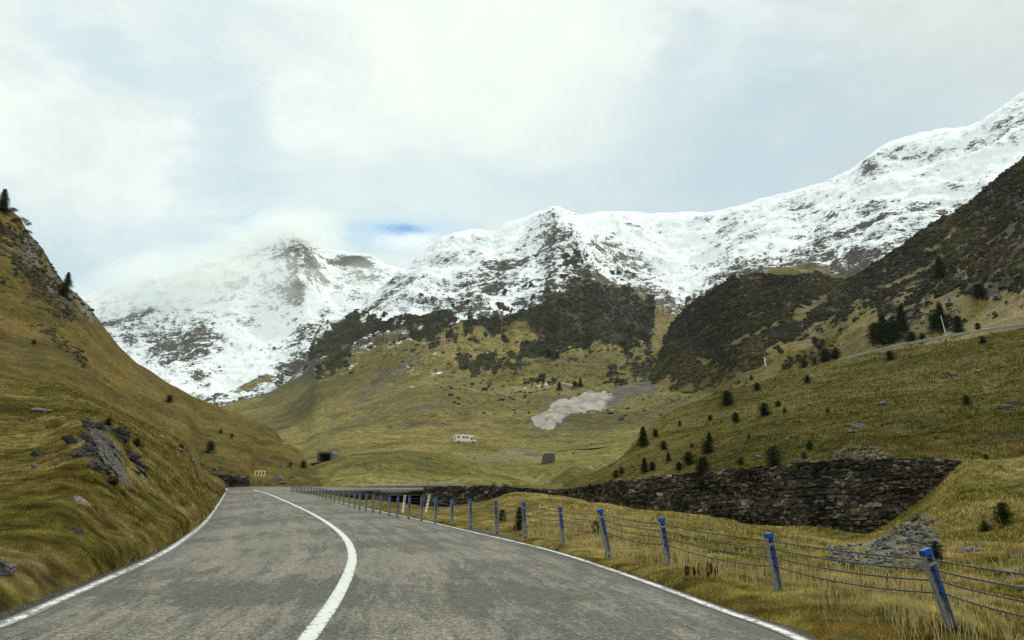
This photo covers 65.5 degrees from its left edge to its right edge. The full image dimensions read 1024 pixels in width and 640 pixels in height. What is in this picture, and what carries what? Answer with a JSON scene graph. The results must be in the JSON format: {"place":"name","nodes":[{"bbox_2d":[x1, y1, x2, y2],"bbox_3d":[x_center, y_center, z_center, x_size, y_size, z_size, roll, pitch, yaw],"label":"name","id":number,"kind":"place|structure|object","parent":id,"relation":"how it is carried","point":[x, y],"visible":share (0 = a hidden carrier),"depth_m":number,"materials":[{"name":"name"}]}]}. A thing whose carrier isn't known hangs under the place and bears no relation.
{"place":"outdoors","nodes":[
{"label":"outdoors","id":0,"kind":"place"},
{"bbox_2d":[0,210,321,596],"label":"hillside","id":1,"kind":"structure","parent":0,"point":[244,447],"depth_m":119.12,"materials":[{"name":"green plant"}]},
{"bbox_2d":[0,189,11,212],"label":"spruce tree","id":2,"kind":"object","parent":1,"relation":"on","point":[4,200],"visible":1,"depth_m":191.26,"materials":[{"name":"green plant"}]},
{"bbox_2d":[0,558,18,576],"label":"boulder","id":3,"kind":"object","parent":1,"relation":"on","point":[7,569],"visible":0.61,"depth_m":9.36,"materials":[{"name":"stone"}]},
{"bbox_2d":[10,216,32,227],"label":"shrub","id":4,"kind":"object","parent":1,"relation":"on","point":[18,220],"visible":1,"depth_m":188.06,"materials":[{"name":"green plant"}]},
{"bbox_2d":[30,450,42,456],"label":"boulder","id":5,"kind":"object","parent":1,"relation":"on","point":[38,453],"visible":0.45,"depth_m":22.80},
{"bbox_2d":[30,408,51,411],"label":"boulder","id":6,"kind":"object","parent":1,"relation":"on","point":[40,409],"visible":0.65,"depth_m":36.43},
{"bbox_2d":[0,211,109,382],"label":"rocky outcrop","id":7,"kind":"object","parent":1,"relation":"on","point":[40,279],"visible":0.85,"depth_m":158.33,"materials":[{"name":"rock"},{"name":"grass"}]},
{"bbox_2d":[56,283,71,297],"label":"juniper bush","id":8,"kind":"object","parent":1,"relation":"on","point":[63,289],"visible":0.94,"depth_m":163.33,"materials":[{"name":"green plant"}]},
{"bbox_2d":[63,272,73,287],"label":"spruce tree","id":9,"kind":"object","parent":1,"relation":"on","point":[67,281],"visible":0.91,"depth_m":185.78,"materials":[{"name":"green plant"}]},
{"bbox_2d":[61,434,80,444],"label":"boulder","id":10,"kind":"object","parent":1,"relation":"on","point":[69,439],"visible":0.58,"depth_m":23.04,"materials":[{"name":"stone"}]},
{"bbox_2d":[71,527,85,534],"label":"boulder","id":11,"kind":"object","parent":1,"relation":"on","point":[78,530],"visible":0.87,"depth_m":12.81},
{"bbox_2d":[73,495,91,506],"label":"boulder","id":12,"kind":"object","parent":1,"relation":"on","point":[80,499],"visible":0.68,"depth_m":15.10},
{"bbox_2d":[71,443,97,459],"bbox_3d":[-10.996,3.527,20.569,0.750,0.643,0.524,9,-26,14],"label":"boulder","id":13,"kind":"object","parent":1,"relation":"on","point":[86,450],"visible":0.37,"depth_m":20.44,"materials":[{"name":"stone"}]},
{"bbox_2d":[81,416,96,428],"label":"boulder","id":14,"kind":"object","parent":1,"relation":"on","point":[87,422],"visible":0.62,"depth_m":26.57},
{"bbox_2d":[86,459,111,476],"bbox_3d":[-9.990,3.627,19.247,0.644,0.352,0.488,27,-21,18],"label":"boulder","id":15,"kind":"object","parent":1,"relation":"on","point":[97,466],"visible":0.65,"depth_m":19.14,"materials":[{"name":"stone"}]},
{"bbox_2d":[78,428,122,461],"bbox_3d":[-11.461,3.562,22.323,1.476,0.578,1.194,40,-22,12],"label":"boulder","id":16,"kind":"object","parent":1,"relation":"on","point":[94,437],"visible":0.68,"depth_m":22.12,"materials":[{"name":"stone"}]},
{"bbox_2d":[93,422,111,432],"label":"boulder","id":17,"kind":"object","parent":1,"relation":"on","point":[101,426],"visible":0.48,"depth_m":24.96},
{"bbox_2d":[102,418,113,425],"bbox_3d":[-13.901,3.517,27.421,0.541,0.302,0.552,2,-12,-11],"label":"juniper bush","id":18,"kind":"object","parent":1,"relation":"on","point":[108,422],"visible":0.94,"depth_m":27.39,"materials":[{"name":"green plant"}]},
{"bbox_2d":[0,374,222,612],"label":"grass","id":19,"kind":"structure","parent":1,"relation":"on","point":[138,523],"depth_m":17.98,"materials":[{"name":"plant"}]},
{"bbox_2d":[106,475,118,484],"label":"boulder","id":20,"kind":"object","parent":1,"relation":"on","point":[113,479],"visible":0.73,"depth_m":18.67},
{"bbox_2d":[97,446,128,476],"bbox_3d":[-10.285,3.734,20.402,0.390,1.290,1.073,-38,-22,-10],"label":"boulder","id":21,"kind":"object","parent":1,"relation":"on","point":[109,459],"visible":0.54,"depth_m":20.20,"materials":[{"name":"stone"}]},
{"bbox_2d":[111,426,131,443],"bbox_3d":[-12.762,3.785,25.916,0.696,0.691,0.497,14,-33,-20],"label":"boulder","id":22,"kind":"object","parent":1,"relation":"on","point":[123,435],"visible":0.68,"depth_m":25.82,"materials":[{"name":"stone"}]},
{"bbox_2d":[118,468,131,488],"bbox_3d":[-9.872,4.153,20.258,0.214,0.923,0.691,-33,-22,-5],"label":"boulder","id":23,"kind":"object","parent":1,"relation":"on","point":[123,477],"visible":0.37,"depth_m":20.28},
{"bbox_2d":[124,448,140,462],"bbox_3d":[-11.683,4.184,24.376,0.623,0.360,0.557,20,-22,19],"label":"boulder","id":24,"kind":"object","parent":1,"relation":"on","point":[133,456],"visible":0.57,"depth_m":24.25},
{"bbox_2d":[132,438,144,447],"bbox_3d":[-13.966,4.577,29.667,0.661,0.369,0.676,3,-12,-14],"label":"juniper bush","id":25,"kind":"object","parent":1,"relation":"on","point":[137,441],"visible":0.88,"depth_m":29.61,"materials":[{"name":"green plant"}]},
{"bbox_2d":[134,460,148,476],"bbox_3d":[-11.572,4.489,24.587,0.982,0.316,0.831,36,-31,1],"label":"boulder","id":26,"kind":"object","parent":1,"relation":"on","point":[143,468],"visible":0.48,"depth_m":24.38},
{"bbox_2d":[204,441,216,452],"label":"juniper bush","id":27,"kind":"object","parent":1,"relation":"on","point":[211,443],"visible":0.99,"depth_m":109.89,"materials":[{"name":"green plant"}]},
{"bbox_2d":[209,473,250,486],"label":"stone wall","id":28,"kind":"structure","parent":1,"relation":"on","point":[232,480],"depth_m":85.03,"materials":[{"name":"stone"}]},
{"bbox_2d":[254,471,264,485],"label":"chevron sign","id":29,"kind":"object","parent":1,"relation":"on","point":[259,473],"visible":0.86,"depth_m":89.32,"materials":[{"name":"metal"}]},
{"bbox_2d":[80,231,406,406],"bbox_3d":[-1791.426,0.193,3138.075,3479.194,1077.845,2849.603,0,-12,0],"label":"mountain","id":30,"kind":"structure","parent":0,"point":[228,326],"depth_m":2921.24,"materials":[{"name":"snow"}]},
{"bbox_2d":[0,486,825,639],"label":"road","id":31,"kind":"structure","parent":0,"point":[247,563],"depth_m":10.02,"materials":[{"name":"asphalt"}]},
{"bbox_2d":[0,486,398,628],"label":"edge line","id":32,"kind":"object","parent":31,"relation":"on","point":[26,614],"visible":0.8,"depth_m":10.87,"materials":[{"name":"paint"}]},
{"bbox_2d":[255,488,391,639],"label":"line","id":33,"kind":"object","parent":31,"relation":"on","point":[317,624],"visible":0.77,"depth_m":9.88,"materials":[{"name":"paint"}]},
{"bbox_2d":[388,495,390,515],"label":"barrier post","id":34,"kind":"object","parent":31,"relation":"on","point":[389,506],"visible":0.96,"depth_m":34.04,"materials":[{"name":"metal"}]},
{"bbox_2d":[396,496,399,516],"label":"barrier post","id":35,"kind":"object","parent":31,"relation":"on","point":[397,511],"visible":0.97,"depth_m":32.34,"materials":[{"name":"metal"}]},
{"bbox_2d":[407,496,410,518],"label":"barrier post","id":36,"kind":"object","parent":31,"relation":"on","point":[409,501],"visible":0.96,"depth_m":30.68,"materials":[{"name":"metal"}]},
{"bbox_2d":[365,481,457,489],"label":"guardrail","id":37,"kind":"object","parent":31,"relation":"on","point":[419,485],"visible":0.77,"depth_m":79.14,"materials":[{"name":"metal"}]},
{"bbox_2d":[292,489,809,639],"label":"edge line","id":38,"kind":"object","parent":31,"relation":"on","point":[788,633],"visible":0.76,"depth_m":9.70,"materials":[{"name":"paint"}]},
{"bbox_2d":[420,495,423,520],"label":"barrier post","id":39,"kind":"object","parent":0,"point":[421,510],"visible":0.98,"depth_m":29.01,"materials":[{"name":"metal"}]},
{"bbox_2d":[312,430,646,486],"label":"valley floor","id":40,"kind":"structure","parent":0,"point":[409,459],"depth_m":152.22,"materials":[{"name":"green plant"}]},
{"bbox_2d":[317,451,337,461],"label":"tunnel entrance","id":41,"kind":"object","parent":40,"relation":"on","point":[323,456],"depth_m":213.48,"materials":[{"name":"concrete"}]},
{"bbox_2d":[454,434,476,442],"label":"motorhome","id":42,"kind":"object","parent":40,"relation":"on","point":[463,438],"visible":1,"depth_m":288.36,"materials":[{"name":"white paint"}]},
{"bbox_2d":[542,453,554,463],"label":"stone culvert","id":43,"kind":"object","parent":40,"relation":"on","point":[548,457],"visible":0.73,"depth_m":214.01,"materials":[{"name":"grey stone"}]},
{"bbox_2d":[0,0,1023,295],"label":"sky","id":44,"kind":"structure","parent":0,"point":[139,139],"materials":[{"name":"white"}]},
{"bbox_2d":[221,92,1023,465],"bbox_3d":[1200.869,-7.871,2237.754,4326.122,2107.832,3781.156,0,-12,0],"label":"snowy mountain","id":45,"kind":"structure","parent":0,"point":[877,204],"depth_m":1723.78,"materials":[{"name":"snow"}]},
{"bbox_2d":[303,253,698,415],"bbox_3d":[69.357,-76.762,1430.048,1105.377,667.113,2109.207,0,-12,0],"label":"dwarf pine scrub","id":46,"kind":"object","parent":45,"relation":"on","point":[380,327],"visible":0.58,"depth_m":1327.56,"materials":[{"name":"plant"}]},
{"bbox_2d":[283,456,1023,639],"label":"verge","id":47,"kind":"structure","parent":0,"point":[934,528],"depth_m":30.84,"materials":[{"name":"green plant"}]},
{"bbox_2d":[341,491,379,500],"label":"stone wall","id":48,"kind":"structure","parent":47,"relation":"on","point":[369,495],"depth_m":77.99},
{"bbox_2d":[434,496,436,523],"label":"barrier post","id":49,"kind":"object","parent":47,"relation":"on","point":[435,510],"visible":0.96,"depth_m":27.38,"materials":[{"name":"metal"}]},
{"bbox_2d":[450,498,453,525],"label":"barrier post","id":50,"kind":"object","parent":47,"relation":"on","point":[451,509],"visible":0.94,"depth_m":25.80,"materials":[{"name":"metal"}]},
{"bbox_2d":[468,498,471,528],"bbox_3d":[-1.271,6.066,24.276,0.105,1.247,0.080,7,-13,-32],"label":"barrier post","id":51,"kind":"object","parent":47,"relation":"on","point":[470,514],"visible":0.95,"depth_m":24.30,"materials":[{"name":"metal"}]},
{"bbox_2d":[494,501,498,534],"bbox_3d":[-0.415,5.530,21.527,0.105,1.247,0.080,-2,-11,-2],"label":"barrier post","id":52,"kind":"object","parent":47,"relation":"on","point":[496,519],"visible":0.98,"depth_m":21.57,"materials":[{"name":"metal"}]},
{"bbox_2d":[498,510,507,521],"bbox_3d":[-0.301,6.208,25.228,0.442,0.388,0.429,-11,-16,42],"label":"spruce tree","id":53,"kind":"object","parent":47,"relation":"on","point":[502,516],"visible":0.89,"depth_m":25.15,"materials":[{"name":"green plant"}]},
{"bbox_2d":[513,507,527,530],"bbox_3d":[0.247,5.972,23.864,0.554,0.704,0.570,-9,-14,36],"label":"spruce tree","id":54,"kind":"object","parent":47,"relation":"on","point":[518,523],"visible":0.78,"depth_m":23.80,"materials":[{"name":"green plant"}]},
{"bbox_2d":[521,502,526,538],"bbox_3d":[0.306,5.027,19.185,0.105,1.247,0.081,-1,-12,-4],"label":"barrier post","id":55,"kind":"object","parent":47,"relation":"on","point":[524,522],"visible":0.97,"depth_m":19.23,"materials":[{"name":"metal"}]},
{"bbox_2d":[557,507,565,544],"bbox_3d":[1.077,4.628,17.019,0.105,1.247,0.080,-3,-12,-7],"label":"barrier post","id":56,"kind":"object","parent":47,"relation":"on","point":[561,523],"visible":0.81,"depth_m":17.06,"materials":[{"name":"metal"}]},
{"bbox_2d":[589,521,600,532],"bbox_3d":[1.974,4.862,18.666,0.381,0.313,0.392,-7,-13,31],"label":"juniper bush","id":57,"kind":"object","parent":47,"relation":"on","point":[597,530],"visible":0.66,"depth_m":18.64,"materials":[{"name":"green plant"}]},
{"bbox_2d":[597,509,611,558],"bbox_3d":[1.695,4.018,14.273,0.105,1.247,0.080,-8,-8,-22],"label":"barrier post","id":58,"kind":"object","parent":47,"relation":"on","point":[605,536],"visible":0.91,"depth_m":14.29,"materials":[{"name":"metal"}]},
{"bbox_2d":[657,517,670,564],"bbox_3d":[2.351,3.622,12.017,0.105,1.247,0.080,-5,-11,-13],"label":"barrier post","id":59,"kind":"object","parent":47,"relation":"on","point":[666,549],"visible":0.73,"depth_m":12.06,"materials":[{"name":"metal"}]},
{"bbox_2d":[423,457,963,533],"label":"stone wall","id":60,"kind":"structure","parent":47,"relation":"on","point":[857,495],"depth_m":47.46,"materials":[{"name":"stone"}]},
{"bbox_2d":[684,563,717,578],"bbox_3d":[2.493,3.331,10.517,0.450,0.251,0.139,0,-12,0],"label":"dock plant","id":61,"kind":"object","parent":47,"relation":"on","point":[686,570],"visible":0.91,"depth_m":10.51,"materials":[{"name":"brown plant"}]},
{"bbox_2d":[764,532,782,591],"bbox_3d":[3.186,3.189,9.546,0.105,1.247,0.080,-5,-9,-19],"label":"barrier post","id":62,"kind":"object","parent":47,"relation":"on","point":[776,578],"visible":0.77,"depth_m":9.58,"materials":[{"name":"metal"}]},
{"bbox_2d":[918,547,957,629],"bbox_3d":[3.891,2.657,7.100,0.105,1.247,0.080,-14,-7,-17],"label":"barrier post","id":63,"kind":"object","parent":47,"relation":"on","point":[942,600],"visible":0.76,"depth_m":7.12,"materials":[{"name":"metal"}]},
{"bbox_2d":[927,541,948,559],"bbox_3d":[9.088,4.963,17.086,0.464,0.461,0.475,-4,-12,17],"label":"juniper bush","id":64,"kind":"object","parent":47,"relation":"on","point":[936,548],"visible":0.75,"depth_m":17.02,"materials":[{"name":"green plant"}]},
{"bbox_2d":[957,546,981,552],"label":"boulder","id":65,"kind":"object","parent":47,"relation":"on","point":[966,549],"visible":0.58,"depth_m":18.90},
{"bbox_2d":[976,521,993,532],"bbox_3d":[13.172,5.776,22.186,0.463,0.376,0.473,-5,-13,23],"label":"juniper bush","id":66,"kind":"object","parent":47,"relation":"on","point":[985,526],"visible":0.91,"depth_m":22.15,"materials":[{"name":"green plant"}]},
{"bbox_2d":[989,502,1017,522],"bbox_3d":[14.317,5.695,23.246,0.889,0.747,0.864,-8,-14,34],"label":"spruce tree","id":67,"kind":"object","parent":47,"relation":"on","point":[1003,513],"visible":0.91,"depth_m":23.14,"materials":[{"name":"green plant"}]},
{"bbox_2d":[379,327,1023,500],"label":"hillside","id":68,"kind":"structure","parent":0,"point":[671,466],"depth_m":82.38,"materials":[{"name":"green plant"}]},
{"bbox_2d":[380,490,422,505],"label":"road bridge","id":69,"kind":"structure","parent":68,"relation":"on","point":[415,497],"depth_m":78.29,"materials":[{"name":"concrete"}]},
{"bbox_2d":[635,426,650,446],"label":"spruce tree","id":70,"kind":"object","parent":68,"relation":"on","point":[643,440],"visible":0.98,"depth_m":90.79,"materials":[{"name":"green plant"}]},
{"bbox_2d":[637,457,649,471],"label":"spruce tree","id":71,"kind":"object","parent":68,"relation":"on","point":[645,465],"visible":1,"depth_m":66.36,"materials":[{"name":"green plant"}]},
{"bbox_2d":[648,462,657,470],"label":"spruce tree","id":72,"kind":"object","parent":68,"relation":"on","point":[651,466],"visible":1,"depth_m":66.33,"materials":[{"name":"green plant"}]},
{"bbox_2d":[657,441,667,449],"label":"spruce tree","id":73,"kind":"object","parent":68,"relation":"on","point":[663,444],"visible":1,"depth_m":77.12,"materials":[{"name":"green plant"}]},
{"bbox_2d":[675,462,682,470],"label":"spruce tree","id":74,"kind":"object","parent":68,"relation":"on","point":[678,466],"visible":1,"depth_m":62.04,"materials":[{"name":"green plant"}]},
{"bbox_2d":[680,452,694,464],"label":"spruce tree","id":75,"kind":"object","parent":68,"relation":"on","point":[686,457],"visible":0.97,"depth_m":64.08,"materials":[{"name":"green plant"}]},
{"bbox_2d":[692,456,712,473],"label":"spruce tree","id":76,"kind":"object","parent":68,"relation":"on","point":[703,464],"visible":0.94,"depth_m":52.63,"materials":[{"name":"green plant"}]},
{"bbox_2d":[698,441,715,453],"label":"spruce tree","id":77,"kind":"object","parent":68,"relation":"on","point":[708,448],"visible":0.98,"depth_m":66.14,"materials":[{"name":"green plant"}]},
{"bbox_2d":[705,432,713,443],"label":"spruce tree","id":78,"kind":"object","parent":68,"relation":"on","point":[709,437],"visible":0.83,"depth_m":73.08,"materials":[{"name":"green plant"}]},
{"bbox_2d":[717,390,734,405],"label":"spruce tree","id":79,"kind":"object","parent":68,"relation":"on","point":[726,396],"visible":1,"depth_m":117.51,"materials":[{"name":"green plant"}]},
{"bbox_2d":[730,412,739,422],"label":"spruce tree","id":80,"kind":"object","parent":68,"relation":"on","point":[735,417],"visible":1,"depth_m":94.12,"materials":[{"name":"green plant"}]},
{"bbox_2d":[734,457,747,464],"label":"juniper bush","id":81,"kind":"object","parent":68,"relation":"on","point":[741,461],"visible":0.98,"depth_m":53.86,"materials":[{"name":"green plant"}]},
{"bbox_2d":[756,403,771,415],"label":"spruce tree","id":82,"kind":"object","parent":68,"relation":"on","point":[763,410],"visible":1,"depth_m":92.38,"materials":[{"name":"green plant"}]},
{"bbox_2d":[760,446,786,469],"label":"juniper bush","id":83,"kind":"object","parent":68,"relation":"on","point":[773,461],"visible":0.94,"depth_m":48.77,"materials":[{"name":"green plant"}]},
{"bbox_2d":[803,441,814,448],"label":"juniper bush","id":84,"kind":"object","parent":68,"relation":"on","point":[809,445],"visible":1,"depth_m":52.62,"materials":[{"name":"green plant"}]},
{"bbox_2d":[851,423,864,427],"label":"boulder","id":85,"kind":"object","parent":68,"relation":"on","point":[857,425],"visible":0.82,"depth_m":59.46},
{"bbox_2d":[884,351,896,360],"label":"juniper bush","id":86,"kind":"object","parent":68,"relation":"on","point":[890,355],"visible":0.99,"depth_m":126.91,"materials":[{"name":"green plant"}]},
{"bbox_2d":[837,323,1023,360],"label":"guardrail","id":87,"kind":"object","parent":68,"relation":"on","point":[975,331],"visible":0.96,"depth_m":145.08,"materials":[{"name":"metal"}]},
{"bbox_2d":[958,394,974,404],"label":"juniper bush","id":88,"kind":"object","parent":68,"relation":"on","point":[966,399],"visible":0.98,"depth_m":63.22,"materials":[{"name":"green plant"}]},
{"bbox_2d":[478,513,1023,639],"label":"tall grass","id":89,"kind":"structure","parent":0,"point":[874,579],"depth_m":10.40,"materials":[{"name":"plant"}]},
{"bbox_2d":[656,159,1023,391],"bbox_3d":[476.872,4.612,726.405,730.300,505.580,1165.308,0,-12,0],"label":"scrub hillside","id":90,"kind":"structure","parent":0,"point":[849,338],"depth_m":500.20,"materials":[{"name":"plant"}]},
{"bbox_2d":[798,359,810,368],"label":"juniper bush","id":91,"kind":"object","parent":90,"relation":"on","point":[804,363],"visible":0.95,"depth_m":462.76,"materials":[{"name":"green plant"}]},
{"bbox_2d":[816,348,831,363],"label":"spruce tree","id":92,"kind":"object","parent":90,"relation":"on","point":[824,353],"visible":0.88,"depth_m":389.19,"materials":[{"name":"green plant"}]},
{"bbox_2d":[828,348,841,359],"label":"spruce tree","id":93,"kind":"object","parent":90,"relation":"on","point":[835,353],"visible":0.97,"depth_m":353.80,"materials":[{"name":"green plant"}]},
{"bbox_2d":[649,156,1023,390],"bbox_3d":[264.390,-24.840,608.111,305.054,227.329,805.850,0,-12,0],"label":"dwarf pine scrub","id":94,"kind":"object","parent":90,"relation":"on","point":[822,284],"visible":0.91,"depth_m":624.01,"materials":[{"name":"plant"}]},
{"bbox_2d":[863,322,877,339],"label":"spruce tree","id":95,"kind":"object","parent":90,"relation":"on","point":[872,325],"visible":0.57,"depth_m":322.82,"materials":[{"name":"green plant"}]},
{"bbox_2d":[870,314,897,347],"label":"spruce tree","id":96,"kind":"object","parent":90,"relation":"on","point":[882,336],"visible":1,"depth_m":301.97,"materials":[{"name":"green plant"}]},
{"bbox_2d":[886,319,904,338],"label":"spruce tree","id":97,"kind":"object","parent":90,"relation":"on","point":[894,327],"visible":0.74,"depth_m":308.11,"materials":[{"name":"green plant"}]},
{"bbox_2d":[894,304,910,330],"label":"spruce tree","id":98,"kind":"object","parent":90,"relation":"on","point":[901,315],"visible":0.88,"depth_m":316.35,"materials":[{"name":"green plant"}]},
{"bbox_2d":[904,332,917,344],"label":"spruce tree","id":99,"kind":"object","parent":90,"relation":"on","point":[910,336],"visible":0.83,"depth_m":277.08,"materials":[{"name":"green plant"}]},
{"bbox_2d":[925,314,936,328],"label":"spruce tree","id":100,"kind":"object","parent":90,"relation":"on","point":[931,321],"visible":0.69,"depth_m":310.15,"materials":[{"name":"green plant"}]},
{"bbox_2d":[929,304,948,329],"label":"spruce tree","id":101,"kind":"object","parent":90,"relation":"on","point":[939,313],"visible":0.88,"depth_m":306.77,"materials":[{"name":"green plant"}]},
{"bbox_2d":[931,258,948,279],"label":"spruce tree","id":102,"kind":"object","parent":90,"relation":"on","point":[939,267],"visible":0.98,"depth_m":448.00,"materials":[{"name":"green plant"}]},
{"bbox_2d":[949,315,967,333],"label":"spruce tree","id":103,"kind":"object","parent":90,"relation":"on","point":[959,328],"visible":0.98,"depth_m":226.85,"materials":[{"name":"green plant"}]},
{"bbox_2d":[969,283,986,298],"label":"spruce tree","id":104,"kind":"object","parent":90,"relation":"on","point":[978,291],"visible":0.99,"depth_m":316.37,"materials":[{"name":"green plant"}]},
{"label":"barrier post","id":105,"kind":"object","parent":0,"visible":0},
{"bbox_2d":[302,489,1023,588],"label":"wire rope","id":106,"kind":"object","parent":105,"relation":"attached to","point":[1009,585],"visible":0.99,"depth_m":8.79,"materials":[{"name":"metal"}]},
{"bbox_2d":[305,488,1023,574],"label":"wire rope","id":107,"kind":"object","parent":105,"relation":"attached to","point":[1004,571],"visible":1,"depth_m":8.72,"materials":[{"name":"metal"}]},
{"bbox_2d":[305,492,1023,616],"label":"wire rope","id":108,"kind":"object","parent":105,"relation":"attached to","point":[1008,612],"visible":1,"depth_m":8.83,"materials":[{"name":"metal"}]},
{"bbox_2d":[314,491,1023,601],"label":"wire rope","id":109,"kind":"object","parent":105,"relation":"attached to","point":[1009,598],"visible":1,"depth_m":8.93,"materials":[{"name":"metal"}]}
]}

